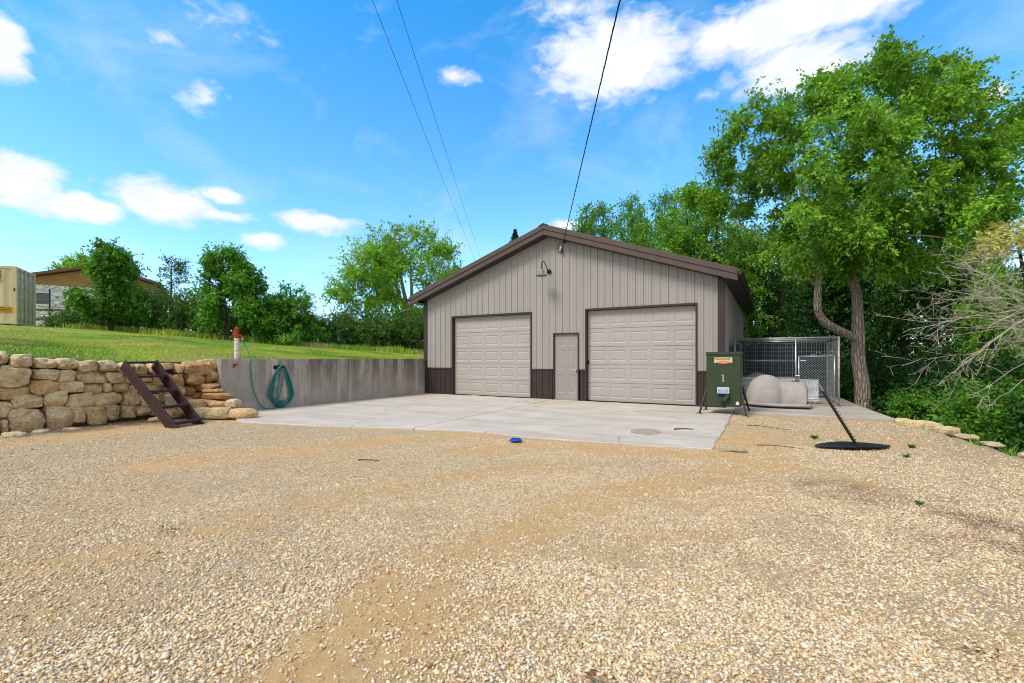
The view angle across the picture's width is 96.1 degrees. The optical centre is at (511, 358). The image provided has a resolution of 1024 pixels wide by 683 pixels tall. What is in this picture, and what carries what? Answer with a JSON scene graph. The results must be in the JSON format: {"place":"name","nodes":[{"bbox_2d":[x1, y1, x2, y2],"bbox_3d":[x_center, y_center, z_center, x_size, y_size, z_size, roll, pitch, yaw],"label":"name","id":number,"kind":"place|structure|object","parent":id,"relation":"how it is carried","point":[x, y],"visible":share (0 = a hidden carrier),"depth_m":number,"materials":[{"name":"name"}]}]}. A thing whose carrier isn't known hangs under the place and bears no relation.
{"place":"outdoors","nodes":[
{"label":"outdoors","id":0,"kind":"place"},
{"bbox_2d":[0,324,455,431],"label":"lawn","id":1,"kind":"structure","parent":0,"point":[170,371],"depth_m":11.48,"materials":[{"name":"plant"}]},
{"bbox_2d":[0,265,35,325],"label":"shipping container","id":2,"kind":"object","parent":1,"relation":"on","point":[17,296],"visible":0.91,"depth_m":20.58,"materials":[{"name":"beige metal"}]},
{"bbox_2d":[18,269,25,323],"bbox_3d":[-22.429,-2.831,21.057,0.100,2.430,1.045,0,0,-32],"label":"door","id":3,"kind":"structure","parent":2,"relation":"in","point":[21,276],"depth_m":21.05,"materials":[{"name":"beige paint"}]},
{"bbox_2d":[26,273,33,324],"bbox_3d":[-22.985,-2.831,21.960,0.100,2.430,1.045,0,0,-32],"label":"door","id":4,"kind":"structure","parent":2,"relation":"in","point":[29,279],"depth_m":21.79,"materials":[{"name":"beige paint"}]},
{"bbox_2d":[36,289,69,319],"bbox_3d":[-28.263,-2.842,27.202,6.314,2.378,0.222,0,0,18],"label":"rail fence","id":5,"kind":"object","parent":1,"relation":"on","point":[49,307],"visible":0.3,"depth_m":26.59,"materials":[{"name":"black paint"}]},
{"bbox_2d":[43,248,89,269],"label":"shade tree","id":6,"kind":"object","parent":1,"relation":"on","point":[67,262],"visible":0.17,"depth_m":49.18,"materials":[{"name":"green plant"}]},
{"bbox_2d":[38,305,107,327],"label":"bush","id":7,"kind":"object","parent":1,"relation":"on","point":[56,319],"visible":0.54,"depth_m":25.33,"materials":[{"name":"green plant"}]},
{"bbox_2d":[31,266,168,329],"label":"stone house","id":8,"kind":"structure","parent":1,"relation":"on","point":[53,281],"depth_m":32.59,"materials":[{"name":"brown"}]},
{"bbox_2d":[36,293,51,305],"bbox_3d":[-32.788,-4.140,32.222,0.780,0.880,0.120,0,0,-34],"label":"window","id":9,"kind":"structure","parent":8,"relation":"in","point":[41,298],"depth_m":32.17,"materials":[{"name":"grey glass"}]},
{"bbox_2d":[70,297,131,328],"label":"bush","id":10,"kind":"object","parent":1,"relation":"on","point":[120,324],"visible":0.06,"depth_m":26.80,"materials":[{"name":"green plant"}]},
{"bbox_2d":[54,236,153,330],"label":"maple tree","id":11,"kind":"object","parent":1,"relation":"on","point":[111,273],"visible":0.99,"depth_m":24.58,"materials":[{"name":"green plant"}]},
{"bbox_2d":[86,282,167,327],"bbox_3d":[-23.048,-2.975,27.817,4.343,3.682,4.198,0,0,29],"label":"bush","id":12,"kind":"object","parent":1,"relation":"on","point":[147,291],"visible":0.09,"depth_m":27.55,"materials":[{"name":"green plant"}]},
{"bbox_2d":[119,287,190,330],"bbox_3d":[-20.709,-2.573,26.971,3.778,3.231,3.908,0,0,7],"label":"bush","id":13,"kind":"object","parent":1,"relation":"on","point":[155,307],"visible":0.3,"depth_m":26.59,"materials":[{"name":"green plant"}]},
{"bbox_2d":[142,285,197,330],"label":"bush","id":14,"kind":"object","parent":1,"relation":"on","point":[174,298],"visible":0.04,"depth_m":33.68,"materials":[{"name":"green plant"}]},
{"bbox_2d":[147,249,194,313],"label":"young tree","id":15,"kind":"object","parent":1,"relation":"on","point":[177,269],"visible":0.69,"depth_m":28.87,"materials":[{"name":"green plant"}]},
{"bbox_2d":[153,281,229,336],"bbox_3d":[-18.442,-2.579,26.439,3.736,3.953,3.829,0,0,0],"label":"bush","id":16,"kind":"object","parent":1,"relation":"on","point":[179,304],"visible":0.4,"depth_m":25.76,"materials":[{"name":"green plant"}]},
{"bbox_2d":[193,302,247,336],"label":"bush","id":17,"kind":"object","parent":1,"relation":"on","point":[231,332],"visible":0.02,"depth_m":32.42,"materials":[{"name":"green plant"}]},
{"bbox_2d":[180,240,282,343],"bbox_3d":[-15.375,-3.500,24.720,5.487,5.631,3.792,0,0,29],"label":"maple tree","id":18,"kind":"object","parent":1,"relation":"on","point":[236,288],"visible":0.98,"depth_m":24.23,"materials":[{"name":"green plant"}]},
{"bbox_2d":[233,327,243,358],"bbox_3d":[-6.843,-0.321,11.489,0.124,0.942,0.235,0,0,42],"label":"yard hydrant","id":19,"kind":"object","parent":1,"relation":"on","point":[236,335],"visible":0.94,"depth_m":11.43,"materials":[{"name":"red metal"}]},
{"bbox_2d":[231,314,279,337],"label":"bush","id":20,"kind":"object","parent":1,"relation":"on","point":[242,333],"visible":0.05,"depth_m":25.77,"materials":[{"name":"green plant"}]},
{"bbox_2d":[246,303,306,339],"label":"bush","id":21,"kind":"object","parent":1,"relation":"on","point":[273,333],"visible":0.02,"depth_m":26.30,"materials":[{"name":"green plant"}]},
{"bbox_2d":[254,280,331,345],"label":"young tree","id":22,"kind":"object","parent":1,"relation":"on","point":[290,306],"visible":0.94,"depth_m":25.08,"materials":[{"name":"green plant"}]},
{"bbox_2d":[288,309,333,343],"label":"bush","id":23,"kind":"object","parent":1,"relation":"on","point":[308,323],"visible":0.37,"depth_m":26.31,"materials":[{"name":"green plant"}]},
{"bbox_2d":[306,310,344,343],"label":"bush","id":24,"kind":"object","parent":1,"relation":"on","point":[326,323],"visible":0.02,"depth_m":34.76,"materials":[{"name":"green plant"}]},
{"bbox_2d":[311,306,365,345],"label":"bush","id":25,"kind":"object","parent":1,"relation":"on","point":[343,319],"visible":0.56,"depth_m":26.99,"materials":[{"name":"green plant"}]},
{"bbox_2d":[324,303,384,339],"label":"bush","id":26,"kind":"object","parent":1,"relation":"on","point":[365,315],"visible":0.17,"depth_m":35.11,"materials":[{"name":"green plant"}]},
{"bbox_2d":[338,315,394,345],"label":"bush","id":27,"kind":"object","parent":1,"relation":"on","point":[348,332],"visible":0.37,"depth_m":27.17,"materials":[{"name":"green plant"}]},
{"bbox_2d":[354,299,415,348],"bbox_3d":[-7.790,-1.653,27.967,3.765,3.644,3.859,0,0,-45],"label":"bush","id":28,"kind":"object","parent":1,"relation":"on","point":[379,326],"visible":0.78,"depth_m":27.14,"materials":[{"name":"green plant"}]},
{"bbox_2d":[316,215,464,349],"bbox_3d":[-6.915,-5.213,32.916,13.431,9.808,10.611,0,0,-7],"label":"ash tree","id":29,"kind":"object","parent":1,"relation":"on","point":[389,261],"visible":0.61,"depth_m":31.09,"materials":[{"name":"green plant"}]},
{"bbox_2d":[383,313,423,351],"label":"bush","id":30,"kind":"object","parent":1,"relation":"on","point":[415,330],"visible":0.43,"depth_m":27.57,"materials":[{"name":"green plant"}]},
{"bbox_2d":[403,308,423,350],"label":"bush","id":31,"kind":"object","parent":1,"relation":"on","point":[420,339],"visible":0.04,"depth_m":28.39,"materials":[{"name":"green plant"}]},
{"bbox_2d":[510,229,517,241],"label":"spruce tree","id":32,"kind":"object","parent":1,"relation":"on","point":[514,236],"visible":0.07,"depth_m":51.83,"materials":[{"name":"green plant"}]},
{"bbox_2d":[564,199,627,240],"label":"forest tree","id":33,"kind":"object","parent":1,"relation":"on","point":[586,227],"visible":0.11,"depth_m":35.32,"materials":[{"name":"green plant"}]},
{"bbox_2d":[55,323,423,354],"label":"tall grass","id":34,"kind":"structure","parent":0,"point":[388,349],"depth_m":25.16,"materials":[{"name":"green plant"}]},
{"bbox_2d":[372,0,473,256],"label":"overhead wire","id":35,"kind":"object","parent":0,"point":[413,104],"visible":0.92,"depth_m":14.95,"materials":[{"name":"black metal"}]},
{"bbox_2d":[397,2,480,257],"bbox_3d":[-2.744,-8.640,19.497,0.011,0.133,52.470,0,0,0],"label":"overhead wire","id":36,"kind":"object","parent":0,"point":[432,110],"visible":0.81,"depth_m":15.26,"materials":[{"name":"black metal"}]},
{"bbox_2d":[0,413,1023,682],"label":"gravel yard","id":37,"kind":"structure","parent":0,"point":[312,669],"depth_m":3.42,"materials":[{"name":"beige gravel"}]},
{"bbox_2d":[0,431,26,437],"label":"rock","id":38,"kind":"object","parent":37,"relation":"on","point":[12,434],"visible":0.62,"depth_m":7.70,"materials":[{"name":"stone"}]},
{"bbox_2d":[31,429,51,434],"bbox_3d":[-8.365,1.318,8.170,0.241,0.136,0.372,0,0,-28],"label":"rock","id":39,"kind":"object","parent":37,"relation":"on","point":[40,431],"visible":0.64,"depth_m":8.06,"materials":[{"name":"stone"}]},
{"bbox_2d":[62,427,80,429],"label":"rock","id":40,"kind":"object","parent":37,"relation":"on","point":[70,428],"visible":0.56,"depth_m":8.50,"materials":[{"name":"stone"}]},
{"bbox_2d":[0,350,218,435],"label":"stone wall","id":41,"kind":"structure","parent":37,"relation":"on","point":[95,397],"depth_m":8.84,"materials":[{"name":"stone"}]},
{"bbox_2d":[148,417,159,421],"bbox_3d":[-7.469,1.276,9.647,0.220,0.107,0.277,0,0,38],"label":"rock","id":42,"kind":"object","parent":37,"relation":"on","point":[154,419],"visible":0.6,"depth_m":9.55,"materials":[{"name":"stone"}]},
{"bbox_2d":[120,360,203,428],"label":"metal steps","id":43,"kind":"structure","parent":37,"relation":"on","point":[157,408],"depth_m":9.28,"materials":[{"name":"brown metal"}]},
{"bbox_2d":[165,383,258,418],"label":"stone steps","id":44,"kind":"structure","parent":37,"relation":"on","point":[213,398],"depth_m":10.09,"materials":[{"name":"stone"}]},
{"bbox_2d":[164,394,178,408],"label":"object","id":45,"kind":"object","parent":44,"relation":"on","point":[169,399],"visible":0.46,"depth_m":9.84,"materials":[{"name":"beige stone"}]},
{"bbox_2d":[235,393,552,429],"bbox_3d":[-2.808,1.446,12.373,5.432,0.308,7.865,0,0,29],"label":"concrete apron","id":46,"kind":"object","parent":37,"relation":"on","point":[409,412],"visible":0.69,"depth_m":11.21,"materials":[{"name":"grey concrete"}]},
{"bbox_2d":[217,359,424,409],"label":"retaining wall","id":47,"kind":"structure","parent":46,"relation":"on","point":[319,381],"depth_m":13.17,"materials":[{"name":"concrete"}]},
{"bbox_2d":[242,341,293,408],"bbox_3d":[-6.193,0.410,11.817,1.233,1.756,0.384,0,0,-43],"label":"garden hose","id":48,"kind":"object","parent":47,"relation":"attached to","point":[290,391],"visible":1,"depth_m":11.93,"materials":[{"name":"green rubber"}]},
{"bbox_2d":[271,360,283,386],"bbox_3d":[-6.089,0.380,11.962,0.298,0.700,0.135,0,0,-29],"label":"hose hanger","id":49,"kind":"object","parent":47,"relation":"attached to","point":[274,365],"visible":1,"depth_m":11.90,"materials":[{"name":"black paint"}]},
{"bbox_2d":[406,223,757,407],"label":"garage building","id":50,"kind":"structure","parent":46,"relation":"on","point":[589,317],"depth_m":14.18,"materials":[{"name":"beige paint"}]},
{"bbox_2d":[451,312,531,397],"bbox_3d":[-0.725,-0.107,15.787,3.220,2.815,0.194,0,0,30],"label":"garage door","id":51,"kind":"structure","parent":50,"relation":"in","point":[491,354],"depth_m":15.81,"materials":[{"name":"beige paint"}]},
{"bbox_2d":[536,261,550,276],"bbox_3d":[0.984,-2.797,14.351,0.380,0.474,0.650,0,0,29],"label":"barn lamp","id":52,"kind":"object","parent":50,"relation":"attached to","point":[541,273],"visible":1,"depth_m":14.28,"materials":[{"name":"white metal"}]},
{"bbox_2d":[553,332,579,400],"bbox_3d":[1.696,0.250,14.370,0.860,2.100,0.136,0,0,30],"label":"entry door","id":53,"kind":"structure","parent":50,"relation":"in","point":[566,371],"depth_m":14.37,"materials":[{"name":"grey paint"}]},
{"bbox_2d":[563,0,620,242],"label":"overhead cable","id":54,"kind":"object","parent":50,"relation":"attached to","point":[595,105],"visible":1,"depth_m":7.80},
{"bbox_2d":[585,302,696,405],"bbox_3d":[3.661,-0.107,13.305,3.200,2.815,0.194,0,0,30],"label":"garage door","id":55,"kind":"structure","parent":50,"relation":"in","point":[647,354],"depth_m":13.30,"materials":[{"name":"beige paint"}]},
{"bbox_2d":[509,438,521,441],"bbox_3d":[0.058,1.279,7.251,0.200,0.035,0.200,0,0,29],"label":"pet bowl","id":56,"kind":"object","parent":37,"relation":"on","point":[515,439],"visible":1,"depth_m":7.18,"materials":[{"name":"blue plastic"}]},
{"bbox_2d":[414,400,735,449],"bbox_3d":[1.954,1.448,10.309,5.278,0.304,6.765,0,0,29],"label":"concrete apron","id":57,"kind":"object","parent":37,"relation":"on","point":[614,423],"visible":0.59,"depth_m":9.17,"materials":[{"name":"grey concrete"}]},
{"bbox_2d":[631,429,660,433],"bbox_3d":[2.375,1.288,8.142,0.535,0.008,0.630,0,0,29],"label":"dirt patch","id":58,"kind":"object","parent":57,"relation":"on","point":[645,431],"visible":1,"depth_m":8.11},
{"bbox_2d":[698,352,749,415],"bbox_3d":[5.081,0.569,10.982,1.152,1.449,1.009,0,0,32],"label":"game feeder","id":59,"kind":"object","parent":57,"relation":"on","point":[724,387],"visible":0.98,"depth_m":10.71,"materials":[{"name":"paint"}]},
{"bbox_2d":[582,669,616,682],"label":"dry leaves","id":60,"kind":"object","parent":37,"relation":"on","point":[590,673],"visible":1,"depth_m":1.85,"materials":[{"name":"brown plant"}]},
{"bbox_2d":[719,446,746,452],"bbox_3d":[3.121,1.280,6.497,0.360,0.068,0.099,0,0,19],"label":"bark scrap","id":61,"kind":"object","parent":37,"relation":"on","point":[734,448],"visible":1,"depth_m":6.47,"materials":[{"name":"brown wood"}]},
{"bbox_2d":[757,445,802,448],"bbox_3d":[3.885,1.276,6.687,0.583,0.024,0.057,0,0,27],"label":"stick","id":62,"kind":"object","parent":37,"relation":"on","point":[777,445],"visible":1,"depth_m":6.71,"materials":[{"name":"brown wood"}]},
{"bbox_2d":[725,397,894,421],"bbox_3d":[8.017,1.435,12.952,3.359,0.330,5.960,0,0,29],"label":"kennel pad","id":63,"kind":"object","parent":37,"relation":"on","point":[846,409],"visible":0.38,"depth_m":11.02,"materials":[{"name":"concrete"}]},
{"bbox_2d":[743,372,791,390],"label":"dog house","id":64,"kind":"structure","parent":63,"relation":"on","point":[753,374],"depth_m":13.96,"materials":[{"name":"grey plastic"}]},
{"bbox_2d":[743,377,818,400],"bbox_3d":[7.663,0.899,13.280,1.980,0.702,0.076,0,0,29],"label":"slatted panel","id":65,"kind":"object","parent":63,"relation":"on","point":[790,379],"visible":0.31,"depth_m":12.88,"materials":[{"name":"grey metal"}]},
{"bbox_2d":[734,336,839,406],"bbox_3d":[8.269,0.343,14.027,2.528,1.854,3.084,0,0,29],"label":"dog kennel","id":66,"kind":"object","parent":63,"relation":"on","point":[802,362],"visible":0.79,"depth_m":14.91,"materials":[{"name":"metal"}]},
{"bbox_2d":[815,383,889,447],"bbox_3d":[5.023,0.834,6.786,1.120,0.932,0.420,0,0,0],"label":"leaning post","id":67,"kind":"object","parent":37,"relation":"on","point":[846,444],"visible":1,"depth_m":6.74,"materials":[{"name":"black metal"}]},
{"bbox_2d":[894,418,909,422],"bbox_3d":[8.010,1.288,9.417,0.294,0.141,0.258,0,0,24],"label":"boulder","id":68,"kind":"object","parent":37,"relation":"on","point":[896,420],"visible":0.42,"depth_m":9.40,"materials":[{"name":"stone"}]},
{"bbox_2d":[899,420,935,427],"bbox_3d":[7.935,1.286,8.975,0.595,0.182,0.294,0,0,34],"label":"boulder","id":69,"kind":"object","parent":37,"relation":"on","point":[917,423],"visible":0.48,"depth_m":8.93,"materials":[{"name":"stone"}]},
{"bbox_2d":[913,500,925,504],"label":"weed","id":70,"kind":"object","parent":37,"relation":"on","point":[919,502],"visible":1,"depth_m":4.14,"materials":[{"name":"green plant"}]},
{"bbox_2d":[923,423,943,430],"bbox_3d":[7.827,1.288,8.531,0.289,0.190,0.261,0,0,29],"label":"boulder","id":71,"kind":"object","parent":37,"relation":"on","point":[929,426],"visible":0.48,"depth_m":8.48,"materials":[{"name":"stone"}]},
{"bbox_2d":[933,425,961,436],"bbox_3d":[7.701,1.286,8.139,0.346,0.188,0.311,0,0,13],"label":"boulder","id":72,"kind":"object","parent":37,"relation":"on","point":[945,430],"visible":0.71,"depth_m":8.04,"materials":[{"name":"stone"}]},
{"bbox_2d":[953,433,979,439],"bbox_3d":[7.508,1.289,7.585,0.284,0.074,0.419,0,0,26],"label":"boulder","id":73,"kind":"object","parent":37,"relation":"on","point":[964,436],"visible":0.84,"depth_m":7.51,"materials":[{"name":"stone"}]},
{"bbox_2d":[956,639,1000,659],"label":"dry leaves","id":74,"kind":"object","parent":37,"relation":"on","point":[976,651],"visible":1,"depth_m":2.01,"materials":[{"name":"brown plant"}]},
{"bbox_2d":[980,441,1005,446],"bbox_3d":[7.246,1.290,6.926,0.239,0.059,0.363,0,0,23],"label":"boulder","id":75,"kind":"object","parent":37,"relation":"on","point":[993,444],"visible":0.99,"depth_m":6.87,"materials":[{"name":"stone"}]},
{"bbox_2d":[0,0,1023,395],"label":"sky","id":76,"kind":"structure","parent":0,"point":[280,130],"materials":[{"name":"blue"}]},
{"bbox_2d":[494,396,882,413],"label":"woodland floor","id":77,"kind":"structure","parent":0,"point":[636,403],"depth_m":16.87,"materials":[{"name":"brown soil"}]},
{"bbox_2d":[613,191,653,243],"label":"forest tree","id":78,"kind":"object","parent":77,"relation":"on","point":[628,205],"visible":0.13,"depth_m":38.16,"materials":[{"name":"green plant"}]},
{"bbox_2d":[620,219,667,249],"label":"forest tree","id":79,"kind":"object","parent":77,"relation":"on","point":[643,239],"visible":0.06,"depth_m":31.58,"materials":[{"name":"green plant"}]},
{"bbox_2d":[635,184,695,250],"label":"forest tree","id":80,"kind":"object","parent":77,"relation":"on","point":[667,199],"visible":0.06,"depth_m":33.72,"materials":[{"name":"green plant"}]},
{"bbox_2d":[645,174,786,345],"bbox_3d":[8.766,-3.239,20.892,6.016,9.847,5.413,0,0,-26],"label":"forest tree","id":81,"kind":"object","parent":77,"relation":"on","point":[675,235],"visible":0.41,"depth_m":20.17,"materials":[{"name":"green plant"}]},
{"bbox_2d":[742,330,767,345],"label":"bush","id":82,"kind":"object","parent":77,"relation":"on","point":[751,344],"depth_m":19.13,"materials":[{"name":"green plant"}]},
{"bbox_2d":[717,220,821,345],"bbox_3d":[12.879,-2.245,23.835,5.431,9.805,7.472,0,0,29],"label":"forest tree","id":83,"kind":"object","parent":77,"relation":"on","point":[780,330],"visible":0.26,"depth_m":22.82,"materials":[{"name":"green plant"}]},
{"bbox_2d":[755,273,827,344],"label":"forest tree","id":84,"kind":"object","parent":77,"relation":"on","point":[793,286],"visible":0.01,"depth_m":36.79,"materials":[{"name":"green plant"}]},
{"bbox_2d":[752,259,850,366],"bbox_3d":[16.891,-1.199,26.965,7.205,11.376,5.237,0,0,-7],"label":"forest tree","id":85,"kind":"object","parent":77,"relation":"on","point":[825,297],"visible":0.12,"depth_m":25.70,"materials":[{"name":"green plant"}]},
{"bbox_2d":[788,269,880,362],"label":"forest tree","id":86,"kind":"object","parent":77,"relation":"on","point":[865,320],"visible":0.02,"depth_m":28.95,"materials":[{"name":"green plant"}]},
{"bbox_2d":[797,330,893,400],"bbox_3d":[12.763,1.113,18.942,4.942,4.670,5.429,0,0,-12],"label":"bush","id":87,"kind":"object","parent":77,"relation":"on","point":[845,356],"depth_m":19.07,"materials":[{"name":"green plant"}]},
{"bbox_2d":[671,23,1023,409],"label":"elm tree","id":88,"kind":"object","parent":77,"relation":"on","point":[808,239],"visible":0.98,"depth_m":11.92,"materials":[{"name":"green plant"}]},
{"bbox_2d":[821,339,924,410],"bbox_3d":[11.989,1.015,15.878,3.878,3.336,3.530,0,0,-3],"label":"bush","id":89,"kind":"object","parent":77,"relation":"on","point":[846,381],"visible":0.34,"depth_m":15.18,"materials":[{"name":"green plant"}]},
{"bbox_2d":[813,252,956,369],"bbox_3d":[19.534,-0.976,25.076,8.339,13.071,6.062,0,0,2],"label":"forest tree","id":90,"kind":"object","parent":77,"relation":"on","point":[865,286],"visible":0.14,"depth_m":24.97,"materials":[{"name":"green plant"}]},
{"bbox_2d":[840,342,987,415],"bbox_3d":[12.623,1.286,14.713,3.728,3.609,4.140,0,0,34],"label":"bush","id":91,"kind":"object","parent":77,"relation":"on","point":[875,396],"visible":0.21,"depth_m":14.31,"materials":[{"name":"green plant"}]},
{"bbox_2d":[816,255,1023,363],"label":"forest tree","id":92,"kind":"object","parent":77,"relation":"on","point":[928,325],"depth_m":32.66,"materials":[{"name":"green plant"}]},
{"bbox_2d":[882,386,958,420],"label":"bush","id":93,"kind":"object","parent":77,"relation":"on","point":[899,406],"visible":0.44,"depth_m":11.53,"materials":[{"name":"green plant"}]},
{"bbox_2d":[850,241,1008,371],"bbox_3d":[19.686,-0.481,21.787,4.979,11.868,6.849,0,0,-11],"label":"forest tree","id":94,"kind":"object","parent":77,"relation":"on","point":[896,307],"visible":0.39,"depth_m":21.20,"materials":[{"name":"green plant"}]},
{"bbox_2d":[859,342,1023,420],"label":"bush","id":95,"kind":"object","parent":77,"relation":"on","point":[913,381],"visible":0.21,"depth_m":11.86,"materials":[{"name":"green plant"}]},
{"bbox_2d":[876,226,1023,411],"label":"dead brush","id":96,"kind":"object","parent":77,"relation":"on","point":[996,297],"visible":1,"depth_m":6.88,"materials":[{"name":"grey plant"}]},
{"bbox_2d":[897,344,1011,385],"bbox_3d":[14.997,1.940,15.157,5.530,4.922,5.605,0,0,-11],"label":"bush","id":97,"kind":"object","parent":77,"relation":"on","point":[953,351],"visible":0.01,"depth_m":16.10,"materials":[{"name":"green plant"}]},
{"bbox_2d":[909,416,1023,456],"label":"edge grass","id":98,"kind":"structure","parent":77,"relation":"on","point":[1005,451],"depth_m":7.05,"materials":[{"name":"green plant"}]},
{"bbox_2d":[918,255,1020,366],"bbox_3d":[25.959,0.000,26.112,5.044,11.943,6.938,0,0,43],"label":"forest tree","id":99,"kind":"object","parent":77,"relation":"on","point":[949,331],"depth_m":25.50,"materials":[{"name":"green plant"}]},
{"bbox_2d":[923,369,1023,452],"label":"bush","id":100,"kind":"object","parent":77,"relation":"on","point":[961,418],"visible":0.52,"depth_m":9.60,"materials":[{"name":"green plant"}]},
{"bbox_2d":[923,375,1023,455],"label":"bush","id":101,"kind":"object","parent":77,"relation":"on","point":[991,397],"visible":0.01,"depth_m":10.24,"materials":[{"name":"green plant"}]},
{"bbox_2d":[944,254,1023,374],"bbox_3d":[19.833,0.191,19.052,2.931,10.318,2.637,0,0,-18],"label":"bush","id":102,"kind":"object","parent":77,"relation":"on","point":[972,340],"visible":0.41,"depth_m":18.76,"materials":[{"name":"green plant"}]},
{"bbox_2d":[953,260,1023,369],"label":"forest tree","id":103,"kind":"object","parent":77,"relation":"on","point":[1021,280],"visible":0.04,"depth_m":20.36,"materials":[{"name":"green plant"}]},
{"bbox_2d":[958,216,1023,283],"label":"yellow tree","id":104,"kind":"object","parent":77,"relation":"on","point":[997,242],"visible":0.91,"depth_m":10.10,"materials":[{"name":"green plant"}]},
{"bbox_2d":[962,352,1023,387],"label":"bush","id":105,"kind":"object","parent":77,"relation":"on","point":[1007,366],"visible":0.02,"depth_m":12.18,"materials":[{"name":"green plant"}]},
{"bbox_2d":[974,387,1023,451],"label":"bush","id":106,"kind":"object","parent":77,"relation":"on","point":[1019,415],"visible":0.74,"depth_m":8.45,"materials":[{"name":"green plant"}]},
{"bbox_2d":[980,422,1023,455],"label":"bush","id":107,"kind":"object","parent":77,"relation":"on","point":[1017,440],"visible":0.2,"depth_m":7.06,"materials":[{"name":"green plant"}]},
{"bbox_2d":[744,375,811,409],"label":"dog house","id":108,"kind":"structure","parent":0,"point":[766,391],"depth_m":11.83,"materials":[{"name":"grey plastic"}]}
]}

